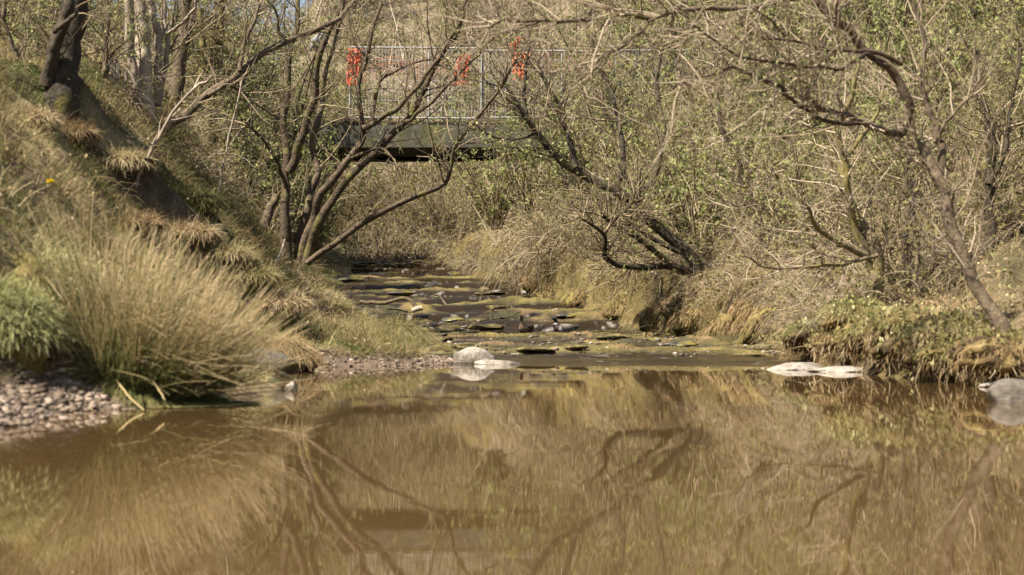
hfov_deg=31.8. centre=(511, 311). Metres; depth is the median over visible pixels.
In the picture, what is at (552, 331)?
stream moss
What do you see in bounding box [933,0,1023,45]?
hazel bush
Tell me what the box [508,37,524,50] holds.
barrier netting
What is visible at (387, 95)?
thorn shrub
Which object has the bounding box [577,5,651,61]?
thorn shrub
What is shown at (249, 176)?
thorn shrub
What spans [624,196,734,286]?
bramble bush
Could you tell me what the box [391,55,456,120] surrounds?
thorn shrub
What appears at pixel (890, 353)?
bank clump
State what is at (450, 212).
thorn shrub
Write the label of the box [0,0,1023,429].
ground
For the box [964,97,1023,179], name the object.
bramble bush
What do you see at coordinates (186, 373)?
rush tuft
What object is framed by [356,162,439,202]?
thorn shrub
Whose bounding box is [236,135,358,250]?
willow shrub
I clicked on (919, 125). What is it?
willow shrub
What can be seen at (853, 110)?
thorn shrub
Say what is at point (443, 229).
bramble bush
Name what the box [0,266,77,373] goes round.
green hummock
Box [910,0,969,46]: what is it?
thorn shrub
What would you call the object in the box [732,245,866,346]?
bramble bush
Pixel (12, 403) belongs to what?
gravel
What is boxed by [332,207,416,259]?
thorn shrub
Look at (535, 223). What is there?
thorn shrub
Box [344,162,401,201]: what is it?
thorn shrub
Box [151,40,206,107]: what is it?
bramble bush
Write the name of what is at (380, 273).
wet stone
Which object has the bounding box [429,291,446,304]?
driftwood
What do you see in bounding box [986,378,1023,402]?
white stone
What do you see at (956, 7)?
willow shrub
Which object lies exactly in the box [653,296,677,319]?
moss cushion
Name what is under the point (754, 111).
willow shrub
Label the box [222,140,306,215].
thorn shrub
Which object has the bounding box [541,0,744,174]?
hazel bush
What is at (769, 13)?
hazel bush
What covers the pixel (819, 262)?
bramble bush
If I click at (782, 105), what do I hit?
thorn shrub
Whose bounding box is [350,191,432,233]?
bramble bush
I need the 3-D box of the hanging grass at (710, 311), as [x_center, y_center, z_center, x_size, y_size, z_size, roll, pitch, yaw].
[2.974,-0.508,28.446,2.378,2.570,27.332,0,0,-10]
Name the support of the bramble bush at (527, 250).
on the ground at (628, 316)
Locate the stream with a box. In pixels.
[338,261,806,365]
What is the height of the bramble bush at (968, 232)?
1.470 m
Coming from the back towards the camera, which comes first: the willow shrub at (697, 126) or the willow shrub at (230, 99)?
the willow shrub at (230, 99)
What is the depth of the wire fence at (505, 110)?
46.23 m
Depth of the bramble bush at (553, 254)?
38.07 m
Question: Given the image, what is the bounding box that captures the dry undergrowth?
[497,55,1023,345]
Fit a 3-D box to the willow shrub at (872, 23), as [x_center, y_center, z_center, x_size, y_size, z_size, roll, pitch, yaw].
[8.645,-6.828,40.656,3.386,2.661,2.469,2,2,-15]
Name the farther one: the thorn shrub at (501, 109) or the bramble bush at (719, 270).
the thorn shrub at (501, 109)
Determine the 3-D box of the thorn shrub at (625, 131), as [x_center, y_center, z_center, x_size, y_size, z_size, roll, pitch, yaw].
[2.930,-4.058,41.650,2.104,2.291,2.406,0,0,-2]
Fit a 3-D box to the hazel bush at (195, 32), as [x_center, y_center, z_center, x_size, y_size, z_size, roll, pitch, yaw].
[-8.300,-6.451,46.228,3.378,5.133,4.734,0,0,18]
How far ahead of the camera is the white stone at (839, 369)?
19.69 m
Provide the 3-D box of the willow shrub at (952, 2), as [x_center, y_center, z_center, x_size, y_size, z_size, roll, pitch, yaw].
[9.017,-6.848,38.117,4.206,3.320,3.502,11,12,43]
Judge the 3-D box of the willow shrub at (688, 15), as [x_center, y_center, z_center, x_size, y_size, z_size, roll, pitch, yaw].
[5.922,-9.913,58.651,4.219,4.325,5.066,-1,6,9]
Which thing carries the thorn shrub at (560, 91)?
on the ground at (628, 316)
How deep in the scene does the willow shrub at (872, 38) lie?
37.61 m
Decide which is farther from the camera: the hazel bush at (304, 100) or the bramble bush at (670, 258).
the hazel bush at (304, 100)
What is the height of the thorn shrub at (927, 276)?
2.198 m
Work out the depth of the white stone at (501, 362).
22.49 m
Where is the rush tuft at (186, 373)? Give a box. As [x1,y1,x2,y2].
[0,192,330,410]
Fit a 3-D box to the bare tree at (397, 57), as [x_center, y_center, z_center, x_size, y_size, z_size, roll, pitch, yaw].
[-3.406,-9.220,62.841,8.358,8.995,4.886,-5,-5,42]
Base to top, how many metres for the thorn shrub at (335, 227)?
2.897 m
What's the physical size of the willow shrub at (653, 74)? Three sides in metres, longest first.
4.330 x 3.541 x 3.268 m
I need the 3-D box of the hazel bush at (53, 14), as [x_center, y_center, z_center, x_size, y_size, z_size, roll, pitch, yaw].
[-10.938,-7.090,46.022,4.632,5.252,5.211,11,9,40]
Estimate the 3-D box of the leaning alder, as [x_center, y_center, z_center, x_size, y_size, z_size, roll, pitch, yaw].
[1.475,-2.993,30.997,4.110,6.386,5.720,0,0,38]
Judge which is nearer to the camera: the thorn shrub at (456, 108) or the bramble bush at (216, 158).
the bramble bush at (216, 158)
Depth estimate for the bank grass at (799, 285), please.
28.81 m
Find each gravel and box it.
[0,324,160,431]
[314,347,452,367]
[370,307,784,356]
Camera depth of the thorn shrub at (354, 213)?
55.07 m
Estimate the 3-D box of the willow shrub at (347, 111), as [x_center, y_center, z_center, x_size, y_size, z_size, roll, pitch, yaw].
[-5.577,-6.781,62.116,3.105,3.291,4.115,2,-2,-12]
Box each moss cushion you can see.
[519,274,537,292]
[530,284,555,299]
[561,288,586,305]
[600,299,625,319]
[632,306,657,331]
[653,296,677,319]
[664,304,702,335]
[704,313,733,336]
[726,298,754,326]
[730,304,776,344]
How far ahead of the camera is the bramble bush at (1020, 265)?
19.59 m
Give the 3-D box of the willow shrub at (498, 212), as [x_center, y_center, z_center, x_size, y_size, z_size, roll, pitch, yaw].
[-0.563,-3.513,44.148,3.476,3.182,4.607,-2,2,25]
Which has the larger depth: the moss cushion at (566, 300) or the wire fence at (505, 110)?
the wire fence at (505, 110)
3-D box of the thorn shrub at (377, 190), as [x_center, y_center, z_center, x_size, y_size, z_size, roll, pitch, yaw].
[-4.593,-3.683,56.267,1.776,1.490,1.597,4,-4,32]
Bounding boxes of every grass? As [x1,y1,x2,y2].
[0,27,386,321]
[0,37,385,324]
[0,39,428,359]
[273,20,800,259]
[278,0,791,116]
[423,230,863,366]
[507,208,1023,382]
[509,240,1023,382]
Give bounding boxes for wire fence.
[478,50,614,120]
[615,49,734,110]
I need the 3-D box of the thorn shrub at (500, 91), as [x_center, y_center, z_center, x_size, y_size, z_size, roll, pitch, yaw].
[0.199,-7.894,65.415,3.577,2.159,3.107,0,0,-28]
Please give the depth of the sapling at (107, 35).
26.34 m
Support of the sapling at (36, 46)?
on the ground at (628, 316)
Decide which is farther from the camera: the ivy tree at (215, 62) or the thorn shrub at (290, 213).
the thorn shrub at (290, 213)
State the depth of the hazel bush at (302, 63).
48.49 m
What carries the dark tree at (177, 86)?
on the ground at (628, 316)
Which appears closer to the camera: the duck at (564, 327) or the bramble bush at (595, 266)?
the duck at (564, 327)
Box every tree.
[0,0,135,126]
[46,0,243,122]
[85,0,306,54]
[150,0,240,108]
[162,0,362,164]
[170,0,253,149]
[182,0,562,264]
[197,0,278,87]
[209,0,305,97]
[228,0,304,72]
[232,0,326,74]
[306,0,332,25]
[326,0,346,27]
[338,0,497,168]
[395,0,1023,335]
[423,0,506,53]
[432,0,485,31]
[450,0,549,76]
[463,0,570,120]
[463,0,581,87]
[573,0,609,29]
[662,0,820,279]
[710,8,938,339]
[806,79,969,293]
[908,1,1023,263]
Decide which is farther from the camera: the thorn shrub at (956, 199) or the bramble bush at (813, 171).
the bramble bush at (813, 171)
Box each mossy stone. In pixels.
[412,260,430,262]
[433,336,452,341]
[450,343,476,348]
[468,323,503,329]
[475,292,504,295]
[486,305,504,308]
[514,346,554,352]
[557,344,588,349]
[594,334,633,340]
[729,352,776,355]
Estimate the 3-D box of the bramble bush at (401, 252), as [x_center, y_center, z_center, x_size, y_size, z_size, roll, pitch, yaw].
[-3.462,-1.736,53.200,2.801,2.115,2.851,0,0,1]
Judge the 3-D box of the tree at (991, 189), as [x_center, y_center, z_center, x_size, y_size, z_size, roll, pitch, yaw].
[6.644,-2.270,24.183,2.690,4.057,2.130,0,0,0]
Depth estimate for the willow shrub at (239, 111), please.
43.07 m
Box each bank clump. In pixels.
[768,316,821,361]
[796,292,894,337]
[804,329,860,366]
[828,307,893,373]
[830,301,941,369]
[859,325,932,379]
[885,308,994,372]
[897,327,984,382]
[911,320,1023,386]
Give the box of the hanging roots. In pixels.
[498,222,858,362]
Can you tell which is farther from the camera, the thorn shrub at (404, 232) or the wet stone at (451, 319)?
the thorn shrub at (404, 232)
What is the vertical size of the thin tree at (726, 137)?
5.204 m
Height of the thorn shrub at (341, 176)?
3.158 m
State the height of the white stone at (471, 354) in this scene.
0.456 m
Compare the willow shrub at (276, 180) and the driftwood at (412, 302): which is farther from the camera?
the willow shrub at (276, 180)
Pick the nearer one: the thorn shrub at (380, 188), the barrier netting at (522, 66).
the barrier netting at (522, 66)
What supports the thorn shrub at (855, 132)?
on the ground at (628, 316)
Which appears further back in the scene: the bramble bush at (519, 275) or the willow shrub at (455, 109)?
the willow shrub at (455, 109)
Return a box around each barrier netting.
[346,48,362,84]
[364,56,450,80]
[453,55,470,85]
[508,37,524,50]
[512,52,530,79]
[538,53,620,77]
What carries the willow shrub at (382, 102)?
on the ground at (628, 316)
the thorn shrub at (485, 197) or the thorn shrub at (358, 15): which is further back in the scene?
the thorn shrub at (358, 15)
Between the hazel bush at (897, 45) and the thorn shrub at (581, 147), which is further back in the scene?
the thorn shrub at (581, 147)
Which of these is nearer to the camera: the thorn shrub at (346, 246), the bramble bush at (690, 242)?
the bramble bush at (690, 242)
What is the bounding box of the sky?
[92,0,311,73]
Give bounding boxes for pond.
[0,364,1023,574]
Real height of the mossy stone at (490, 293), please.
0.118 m
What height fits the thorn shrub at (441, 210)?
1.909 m
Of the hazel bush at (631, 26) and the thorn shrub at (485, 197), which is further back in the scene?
the thorn shrub at (485, 197)
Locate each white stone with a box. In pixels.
[285,382,297,390]
[453,347,495,361]
[474,359,519,364]
[766,362,823,369]
[808,366,863,371]
[978,382,993,386]
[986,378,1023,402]
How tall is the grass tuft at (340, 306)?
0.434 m
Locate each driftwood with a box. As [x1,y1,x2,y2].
[359,296,417,306]
[411,305,422,312]
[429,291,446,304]
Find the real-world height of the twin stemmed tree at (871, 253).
4.243 m
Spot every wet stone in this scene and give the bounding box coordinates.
[336,275,366,281]
[367,272,399,274]
[387,291,415,295]
[425,282,441,287]
[442,317,465,321]
[447,271,460,274]
[555,313,575,317]
[661,340,698,346]
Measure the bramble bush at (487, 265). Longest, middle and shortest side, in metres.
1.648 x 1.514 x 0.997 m
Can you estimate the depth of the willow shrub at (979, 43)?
30.34 m
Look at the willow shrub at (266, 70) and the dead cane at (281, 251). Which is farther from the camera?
the willow shrub at (266, 70)
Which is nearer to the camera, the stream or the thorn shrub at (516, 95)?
the stream
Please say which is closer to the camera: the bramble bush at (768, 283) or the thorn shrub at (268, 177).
the bramble bush at (768, 283)
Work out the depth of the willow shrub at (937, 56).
34.30 m
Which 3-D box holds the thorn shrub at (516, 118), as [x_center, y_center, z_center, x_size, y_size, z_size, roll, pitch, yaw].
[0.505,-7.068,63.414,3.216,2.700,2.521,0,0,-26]
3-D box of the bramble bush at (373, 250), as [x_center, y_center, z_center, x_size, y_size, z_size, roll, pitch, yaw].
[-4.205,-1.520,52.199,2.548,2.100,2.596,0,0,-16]
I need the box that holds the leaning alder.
[407,0,723,321]
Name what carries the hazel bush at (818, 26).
on the ground at (628, 316)
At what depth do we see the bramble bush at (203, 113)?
34.76 m
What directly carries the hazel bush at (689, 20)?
on the ground at (628, 316)
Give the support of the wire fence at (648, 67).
on the footbridge
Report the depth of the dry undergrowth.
23.26 m
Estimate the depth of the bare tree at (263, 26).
67.40 m
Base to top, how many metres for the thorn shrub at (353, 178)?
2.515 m
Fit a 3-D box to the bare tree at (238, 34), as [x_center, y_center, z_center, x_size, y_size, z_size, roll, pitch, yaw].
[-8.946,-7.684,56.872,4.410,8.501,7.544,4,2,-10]
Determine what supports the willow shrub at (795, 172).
on the ground at (628, 316)
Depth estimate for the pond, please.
7.12 m
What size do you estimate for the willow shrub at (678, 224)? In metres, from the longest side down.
3.944 x 3.285 x 3.075 m
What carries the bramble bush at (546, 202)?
on the ground at (628, 316)
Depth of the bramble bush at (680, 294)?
30.81 m
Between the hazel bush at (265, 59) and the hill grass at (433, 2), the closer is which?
the hazel bush at (265, 59)
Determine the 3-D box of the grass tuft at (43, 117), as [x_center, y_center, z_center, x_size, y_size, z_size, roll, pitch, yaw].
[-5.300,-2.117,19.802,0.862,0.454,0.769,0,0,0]
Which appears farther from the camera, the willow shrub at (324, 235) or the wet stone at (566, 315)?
the willow shrub at (324, 235)
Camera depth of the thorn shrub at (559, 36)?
73.30 m
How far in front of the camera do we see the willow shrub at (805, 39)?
40.56 m
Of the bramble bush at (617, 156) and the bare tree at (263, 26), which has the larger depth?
the bare tree at (263, 26)
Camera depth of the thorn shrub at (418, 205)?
54.72 m
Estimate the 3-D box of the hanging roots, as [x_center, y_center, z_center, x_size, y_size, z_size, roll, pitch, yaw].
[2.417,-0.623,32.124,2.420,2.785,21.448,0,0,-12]
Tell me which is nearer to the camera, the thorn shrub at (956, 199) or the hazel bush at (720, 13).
the thorn shrub at (956, 199)
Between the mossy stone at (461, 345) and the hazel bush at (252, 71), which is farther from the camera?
the hazel bush at (252, 71)
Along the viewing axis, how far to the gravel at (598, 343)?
27.61 m
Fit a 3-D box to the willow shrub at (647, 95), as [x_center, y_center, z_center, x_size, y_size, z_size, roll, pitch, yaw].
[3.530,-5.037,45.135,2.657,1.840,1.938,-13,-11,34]
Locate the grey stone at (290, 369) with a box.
[242,349,297,377]
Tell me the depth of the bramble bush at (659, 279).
32.89 m
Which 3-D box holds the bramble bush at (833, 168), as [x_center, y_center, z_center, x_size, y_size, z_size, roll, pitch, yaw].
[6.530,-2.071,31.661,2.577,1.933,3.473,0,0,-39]
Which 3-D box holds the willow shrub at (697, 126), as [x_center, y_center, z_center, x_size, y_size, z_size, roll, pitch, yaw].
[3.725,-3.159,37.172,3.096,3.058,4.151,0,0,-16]
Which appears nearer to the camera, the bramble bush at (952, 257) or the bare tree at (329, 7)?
the bramble bush at (952, 257)
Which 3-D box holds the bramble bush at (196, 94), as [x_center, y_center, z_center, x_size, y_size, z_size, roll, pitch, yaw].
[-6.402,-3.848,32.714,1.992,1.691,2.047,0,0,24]
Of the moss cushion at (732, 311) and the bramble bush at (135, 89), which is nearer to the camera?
the bramble bush at (135, 89)
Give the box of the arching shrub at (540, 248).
[479,194,659,300]
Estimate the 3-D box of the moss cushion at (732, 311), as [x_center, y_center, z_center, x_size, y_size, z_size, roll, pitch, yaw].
[3.767,0.017,28.577,0.788,0.458,0.580,0,0,-11]
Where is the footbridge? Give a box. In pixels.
[249,121,623,161]
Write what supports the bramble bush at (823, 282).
on the ground at (628, 316)
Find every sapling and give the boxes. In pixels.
[0,0,92,62]
[0,0,101,59]
[0,0,104,64]
[35,0,164,89]
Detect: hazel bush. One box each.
[0,0,27,42]
[1,0,55,44]
[9,0,94,41]
[9,0,123,47]
[10,0,117,49]
[18,0,170,50]
[82,0,212,105]
[87,0,289,119]
[89,0,270,119]
[146,5,344,117]
[150,1,238,83]
[151,2,281,136]
[158,0,293,180]
[163,0,359,224]
[164,17,368,120]
[191,41,312,193]
[196,17,278,115]
[225,0,326,108]
[230,31,355,204]
[236,12,398,242]
[518,49,657,201]
[530,0,686,120]
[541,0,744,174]
[584,0,728,120]
[598,0,713,106]
[610,0,744,119]
[637,0,814,125]
[684,0,821,133]
[685,0,764,65]
[733,0,828,79]
[742,0,890,129]
[754,0,857,71]
[779,0,1000,202]
[802,0,921,77]
[813,0,956,112]
[817,0,910,44]
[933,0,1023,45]
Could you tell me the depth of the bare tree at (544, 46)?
61.80 m
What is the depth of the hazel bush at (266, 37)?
49.18 m
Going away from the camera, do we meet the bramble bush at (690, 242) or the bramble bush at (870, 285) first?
the bramble bush at (870, 285)
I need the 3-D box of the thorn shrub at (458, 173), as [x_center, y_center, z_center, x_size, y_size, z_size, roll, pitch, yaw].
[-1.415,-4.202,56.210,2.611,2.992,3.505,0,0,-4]
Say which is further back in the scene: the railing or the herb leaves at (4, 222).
the railing
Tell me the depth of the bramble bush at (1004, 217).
24.55 m
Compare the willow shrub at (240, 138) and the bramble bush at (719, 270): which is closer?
the bramble bush at (719, 270)
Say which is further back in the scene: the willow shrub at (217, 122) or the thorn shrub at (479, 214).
the thorn shrub at (479, 214)
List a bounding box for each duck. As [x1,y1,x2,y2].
[518,315,533,332]
[550,317,579,331]
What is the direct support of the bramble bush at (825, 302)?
on the ground at (628, 316)
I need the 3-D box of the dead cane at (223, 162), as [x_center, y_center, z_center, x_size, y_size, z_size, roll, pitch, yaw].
[-4.252,-2.362,27.514,0.590,2.412,0.504,0,0,-37]
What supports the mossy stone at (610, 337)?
on the ground at (628, 316)
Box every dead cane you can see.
[118,100,191,154]
[134,70,226,186]
[217,78,258,194]
[273,239,285,266]
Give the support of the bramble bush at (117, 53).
on the ground at (628, 316)
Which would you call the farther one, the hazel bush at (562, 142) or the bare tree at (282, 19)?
the bare tree at (282, 19)
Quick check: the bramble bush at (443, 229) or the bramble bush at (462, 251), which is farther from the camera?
the bramble bush at (443, 229)
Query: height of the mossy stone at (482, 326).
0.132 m
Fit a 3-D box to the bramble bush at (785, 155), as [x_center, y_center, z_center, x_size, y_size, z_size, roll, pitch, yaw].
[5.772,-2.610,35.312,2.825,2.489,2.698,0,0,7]
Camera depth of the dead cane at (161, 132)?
21.70 m
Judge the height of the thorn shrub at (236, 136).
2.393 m
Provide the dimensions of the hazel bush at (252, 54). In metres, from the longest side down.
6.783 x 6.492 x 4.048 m
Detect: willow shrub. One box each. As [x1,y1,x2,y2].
[183,74,259,128]
[184,77,257,154]
[186,58,280,151]
[194,90,257,176]
[216,101,275,191]
[216,104,301,216]
[217,115,332,234]
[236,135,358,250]
[240,131,361,261]
[250,130,369,227]
[253,137,355,230]
[265,130,385,253]
[308,67,396,120]
[337,77,409,120]
[345,11,432,71]
[391,82,533,188]
[416,110,546,230]
[432,0,500,38]
[459,48,529,113]
[468,110,584,218]
[492,0,530,16]
[495,33,639,193]
[507,104,631,204]
[554,65,729,196]
[566,24,723,142]
[580,23,687,93]
[588,113,785,257]
[607,85,763,222]
[616,74,709,129]
[640,1,737,47]
[659,11,784,122]
[697,38,806,148]
[699,102,831,231]
[709,107,906,254]
[729,55,925,189]
[753,59,856,157]
[763,6,864,99]
[775,0,1022,191]
[795,0,947,110]
[832,62,996,210]
[855,0,925,44]
[886,0,976,54]
[889,0,1011,118]
[897,0,1018,57]
[929,4,1023,153]
[932,0,1022,76]
[947,44,1023,166]
[951,0,1023,74]
[951,0,1023,97]
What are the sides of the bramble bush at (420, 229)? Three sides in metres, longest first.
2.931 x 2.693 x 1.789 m
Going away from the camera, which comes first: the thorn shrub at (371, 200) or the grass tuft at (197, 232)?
the grass tuft at (197, 232)
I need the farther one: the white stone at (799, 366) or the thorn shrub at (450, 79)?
the thorn shrub at (450, 79)
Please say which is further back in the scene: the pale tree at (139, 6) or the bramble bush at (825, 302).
the pale tree at (139, 6)
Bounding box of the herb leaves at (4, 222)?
[0,42,395,383]
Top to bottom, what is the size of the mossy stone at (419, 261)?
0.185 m
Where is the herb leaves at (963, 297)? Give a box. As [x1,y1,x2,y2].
[514,120,1023,333]
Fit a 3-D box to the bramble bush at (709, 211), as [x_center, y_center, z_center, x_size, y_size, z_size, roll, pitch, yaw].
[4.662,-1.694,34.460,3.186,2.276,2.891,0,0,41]
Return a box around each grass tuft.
[4,236,121,335]
[10,99,67,134]
[54,112,107,151]
[89,139,164,179]
[112,204,173,238]
[158,212,231,248]
[170,177,232,217]
[196,235,263,270]
[212,258,287,292]
[248,284,320,317]
[330,300,358,313]
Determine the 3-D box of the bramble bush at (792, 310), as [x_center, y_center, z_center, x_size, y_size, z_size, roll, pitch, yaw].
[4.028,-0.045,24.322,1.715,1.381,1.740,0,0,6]
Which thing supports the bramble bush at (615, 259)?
on the ground at (628, 316)
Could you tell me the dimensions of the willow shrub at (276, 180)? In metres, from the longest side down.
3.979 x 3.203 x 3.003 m
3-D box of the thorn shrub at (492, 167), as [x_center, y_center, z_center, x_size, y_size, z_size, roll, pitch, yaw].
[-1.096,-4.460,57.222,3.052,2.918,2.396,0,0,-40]
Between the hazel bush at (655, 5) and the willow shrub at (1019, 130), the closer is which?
the willow shrub at (1019, 130)
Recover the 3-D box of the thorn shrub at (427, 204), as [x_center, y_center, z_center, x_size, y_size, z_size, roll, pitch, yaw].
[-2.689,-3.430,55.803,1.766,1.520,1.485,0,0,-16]
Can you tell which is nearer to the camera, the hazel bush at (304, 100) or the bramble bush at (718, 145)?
the bramble bush at (718, 145)
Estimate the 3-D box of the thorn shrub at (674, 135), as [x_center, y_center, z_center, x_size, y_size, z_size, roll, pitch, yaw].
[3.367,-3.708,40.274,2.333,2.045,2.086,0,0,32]
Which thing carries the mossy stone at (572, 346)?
on the ground at (628, 316)
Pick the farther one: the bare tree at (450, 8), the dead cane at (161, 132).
the bare tree at (450, 8)
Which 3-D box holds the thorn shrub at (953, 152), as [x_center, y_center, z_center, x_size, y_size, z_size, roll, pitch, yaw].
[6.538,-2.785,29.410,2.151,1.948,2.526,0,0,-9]
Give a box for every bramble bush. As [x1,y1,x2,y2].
[80,27,178,136]
[81,20,196,93]
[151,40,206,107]
[157,96,250,209]
[158,97,211,138]
[167,55,232,127]
[184,70,249,152]
[195,143,249,207]
[319,238,364,256]
[335,224,398,258]
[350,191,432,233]
[353,220,424,247]
[356,218,433,257]
[358,180,414,229]
[377,203,469,256]
[385,202,447,243]
[396,184,476,242]
[409,219,452,253]
[412,203,457,245]
[416,226,452,251]
[430,229,465,267]
[438,234,481,269]
[442,250,478,274]
[458,248,500,277]
[467,199,545,268]
[468,248,504,281]
[471,239,521,281]
[492,258,534,292]
[503,237,552,269]
[509,170,611,229]
[515,217,565,246]
[526,238,572,281]
[554,154,612,215]
[563,227,586,253]
[563,252,620,294]
[575,120,717,205]
[581,235,651,289]
[597,209,703,291]
[597,243,642,285]
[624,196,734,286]
[629,240,722,309]
[637,236,715,280]
[640,255,730,318]
[664,252,722,282]
[669,246,785,335]
[671,237,797,310]
[685,166,791,243]
[687,254,746,297]
[688,124,748,161]
[689,229,738,250]
[717,260,815,320]
[722,175,877,280]
[732,151,824,244]
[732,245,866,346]
[746,233,899,329]
[747,267,854,356]
[751,258,854,351]
[756,238,893,323]
[757,115,823,188]
[757,259,823,293]
[770,257,918,355]
[772,243,890,322]
[778,136,867,196]
[782,231,934,337]
[800,143,878,208]
[854,190,1022,298]
[855,244,998,305]
[860,94,996,144]
[886,178,998,224]
[894,219,1012,282]
[895,193,1011,270]
[956,136,1023,252]
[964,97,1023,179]
[966,192,1023,239]
[998,193,1023,276]
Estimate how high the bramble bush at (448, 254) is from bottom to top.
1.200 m
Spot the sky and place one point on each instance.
(301, 2)
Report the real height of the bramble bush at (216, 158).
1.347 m
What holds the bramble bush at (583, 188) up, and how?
on the ground at (628, 316)
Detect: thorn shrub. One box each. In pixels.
[185,84,281,163]
[218,136,294,205]
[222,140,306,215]
[238,173,292,229]
[243,159,310,238]
[291,65,371,116]
[296,25,380,103]
[299,75,345,120]
[306,162,405,221]
[314,162,379,204]
[320,3,379,61]
[320,162,389,220]
[321,199,364,244]
[323,213,374,256]
[325,0,394,61]
[327,196,391,245]
[329,67,377,97]
[329,194,350,230]
[330,78,388,120]
[331,177,386,226]
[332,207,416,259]
[343,164,379,188]
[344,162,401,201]
[346,82,405,120]
[347,72,406,118]
[351,9,403,59]
[354,201,428,248]
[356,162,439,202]
[356,170,390,210]
[365,165,398,203]
[365,177,438,230]
[370,164,440,230]
[376,103,455,181]
[379,162,439,212]
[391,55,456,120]
[398,183,450,222]
[399,168,483,233]
[404,167,485,236]
[408,162,478,221]
[411,181,456,241]
[425,9,473,57]
[425,162,498,214]
[431,49,497,108]
[432,92,486,120]
[438,178,520,243]
[441,162,516,201]
[443,102,478,120]
[449,85,522,120]
[449,193,527,231]
[455,209,485,233]
[466,94,546,120]
[468,175,502,212]
[470,67,540,113]
[471,23,516,64]
[480,184,533,226]
[487,79,569,119]
[490,65,556,118]
[500,178,580,240]
[502,180,585,234]
[504,25,541,60]
[507,162,561,203]
[518,5,572,60]
[525,8,585,56]
[527,72,576,120]
[528,172,616,243]
[546,192,633,261]
[552,101,622,194]
[555,143,673,249]
[563,25,610,71]
[575,113,678,220]
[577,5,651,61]
[590,204,644,258]
[600,91,673,165]
[621,66,753,158]
[622,85,711,145]
[625,107,707,174]
[639,89,754,195]
[656,98,804,201]
[670,42,785,129]
[694,148,889,261]
[698,131,809,250]
[722,150,835,216]
[743,74,812,129]
[745,139,901,263]
[777,127,916,230]
[816,70,928,166]
[825,91,979,198]
[839,158,990,304]
[840,42,920,130]
[844,87,974,169]
[847,84,978,196]
[870,30,1003,128]
[872,0,992,68]
[872,131,1023,267]
[893,0,1023,108]
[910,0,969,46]
[928,117,1023,239]
[930,51,1023,185]
[947,22,1014,88]
[949,0,1023,76]
[998,28,1023,103]
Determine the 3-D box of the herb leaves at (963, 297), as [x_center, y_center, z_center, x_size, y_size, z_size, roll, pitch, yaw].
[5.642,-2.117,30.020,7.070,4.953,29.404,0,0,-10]
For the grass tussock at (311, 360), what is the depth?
19.65 m
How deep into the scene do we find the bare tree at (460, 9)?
74.13 m
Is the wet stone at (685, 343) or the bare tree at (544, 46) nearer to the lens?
the wet stone at (685, 343)
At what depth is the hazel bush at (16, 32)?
42.48 m
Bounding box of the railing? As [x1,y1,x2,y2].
[341,46,481,120]
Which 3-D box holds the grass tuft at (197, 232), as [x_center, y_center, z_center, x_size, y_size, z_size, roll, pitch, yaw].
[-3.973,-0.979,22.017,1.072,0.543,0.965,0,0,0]
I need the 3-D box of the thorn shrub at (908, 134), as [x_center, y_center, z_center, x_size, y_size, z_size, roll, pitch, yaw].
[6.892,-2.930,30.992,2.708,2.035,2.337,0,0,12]
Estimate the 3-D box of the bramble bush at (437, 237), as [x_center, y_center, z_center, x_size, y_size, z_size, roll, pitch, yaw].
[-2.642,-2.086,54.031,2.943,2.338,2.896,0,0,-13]
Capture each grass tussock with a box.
[249,323,332,371]
[316,320,360,335]
[337,303,391,328]
[365,304,441,346]
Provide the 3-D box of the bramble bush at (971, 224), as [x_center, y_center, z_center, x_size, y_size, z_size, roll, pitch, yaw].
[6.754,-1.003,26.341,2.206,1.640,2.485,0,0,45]
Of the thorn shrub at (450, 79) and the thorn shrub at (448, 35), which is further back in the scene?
the thorn shrub at (448, 35)
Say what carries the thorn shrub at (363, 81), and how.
on the ground at (628, 316)
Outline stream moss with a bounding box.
[345,274,785,357]
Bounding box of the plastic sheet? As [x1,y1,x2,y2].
[309,33,324,50]
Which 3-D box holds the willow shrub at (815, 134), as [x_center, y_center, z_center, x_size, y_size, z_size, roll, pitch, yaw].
[6.012,-3.332,33.473,4.096,2.804,3.000,0,0,14]
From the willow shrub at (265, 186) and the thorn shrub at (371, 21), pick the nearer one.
the willow shrub at (265, 186)
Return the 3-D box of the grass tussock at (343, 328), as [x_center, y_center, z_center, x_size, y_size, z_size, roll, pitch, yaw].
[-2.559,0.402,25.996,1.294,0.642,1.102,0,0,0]
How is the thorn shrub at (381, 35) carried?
on the ground at (628, 316)
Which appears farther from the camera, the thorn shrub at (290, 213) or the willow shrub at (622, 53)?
the willow shrub at (622, 53)
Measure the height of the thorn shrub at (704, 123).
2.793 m
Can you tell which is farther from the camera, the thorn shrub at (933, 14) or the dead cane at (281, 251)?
the thorn shrub at (933, 14)
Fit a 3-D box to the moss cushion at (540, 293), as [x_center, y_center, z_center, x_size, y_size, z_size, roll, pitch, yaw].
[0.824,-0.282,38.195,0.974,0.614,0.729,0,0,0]
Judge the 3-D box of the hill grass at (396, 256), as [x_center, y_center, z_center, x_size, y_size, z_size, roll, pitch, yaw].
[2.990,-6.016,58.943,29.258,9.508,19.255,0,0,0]
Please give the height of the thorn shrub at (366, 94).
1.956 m

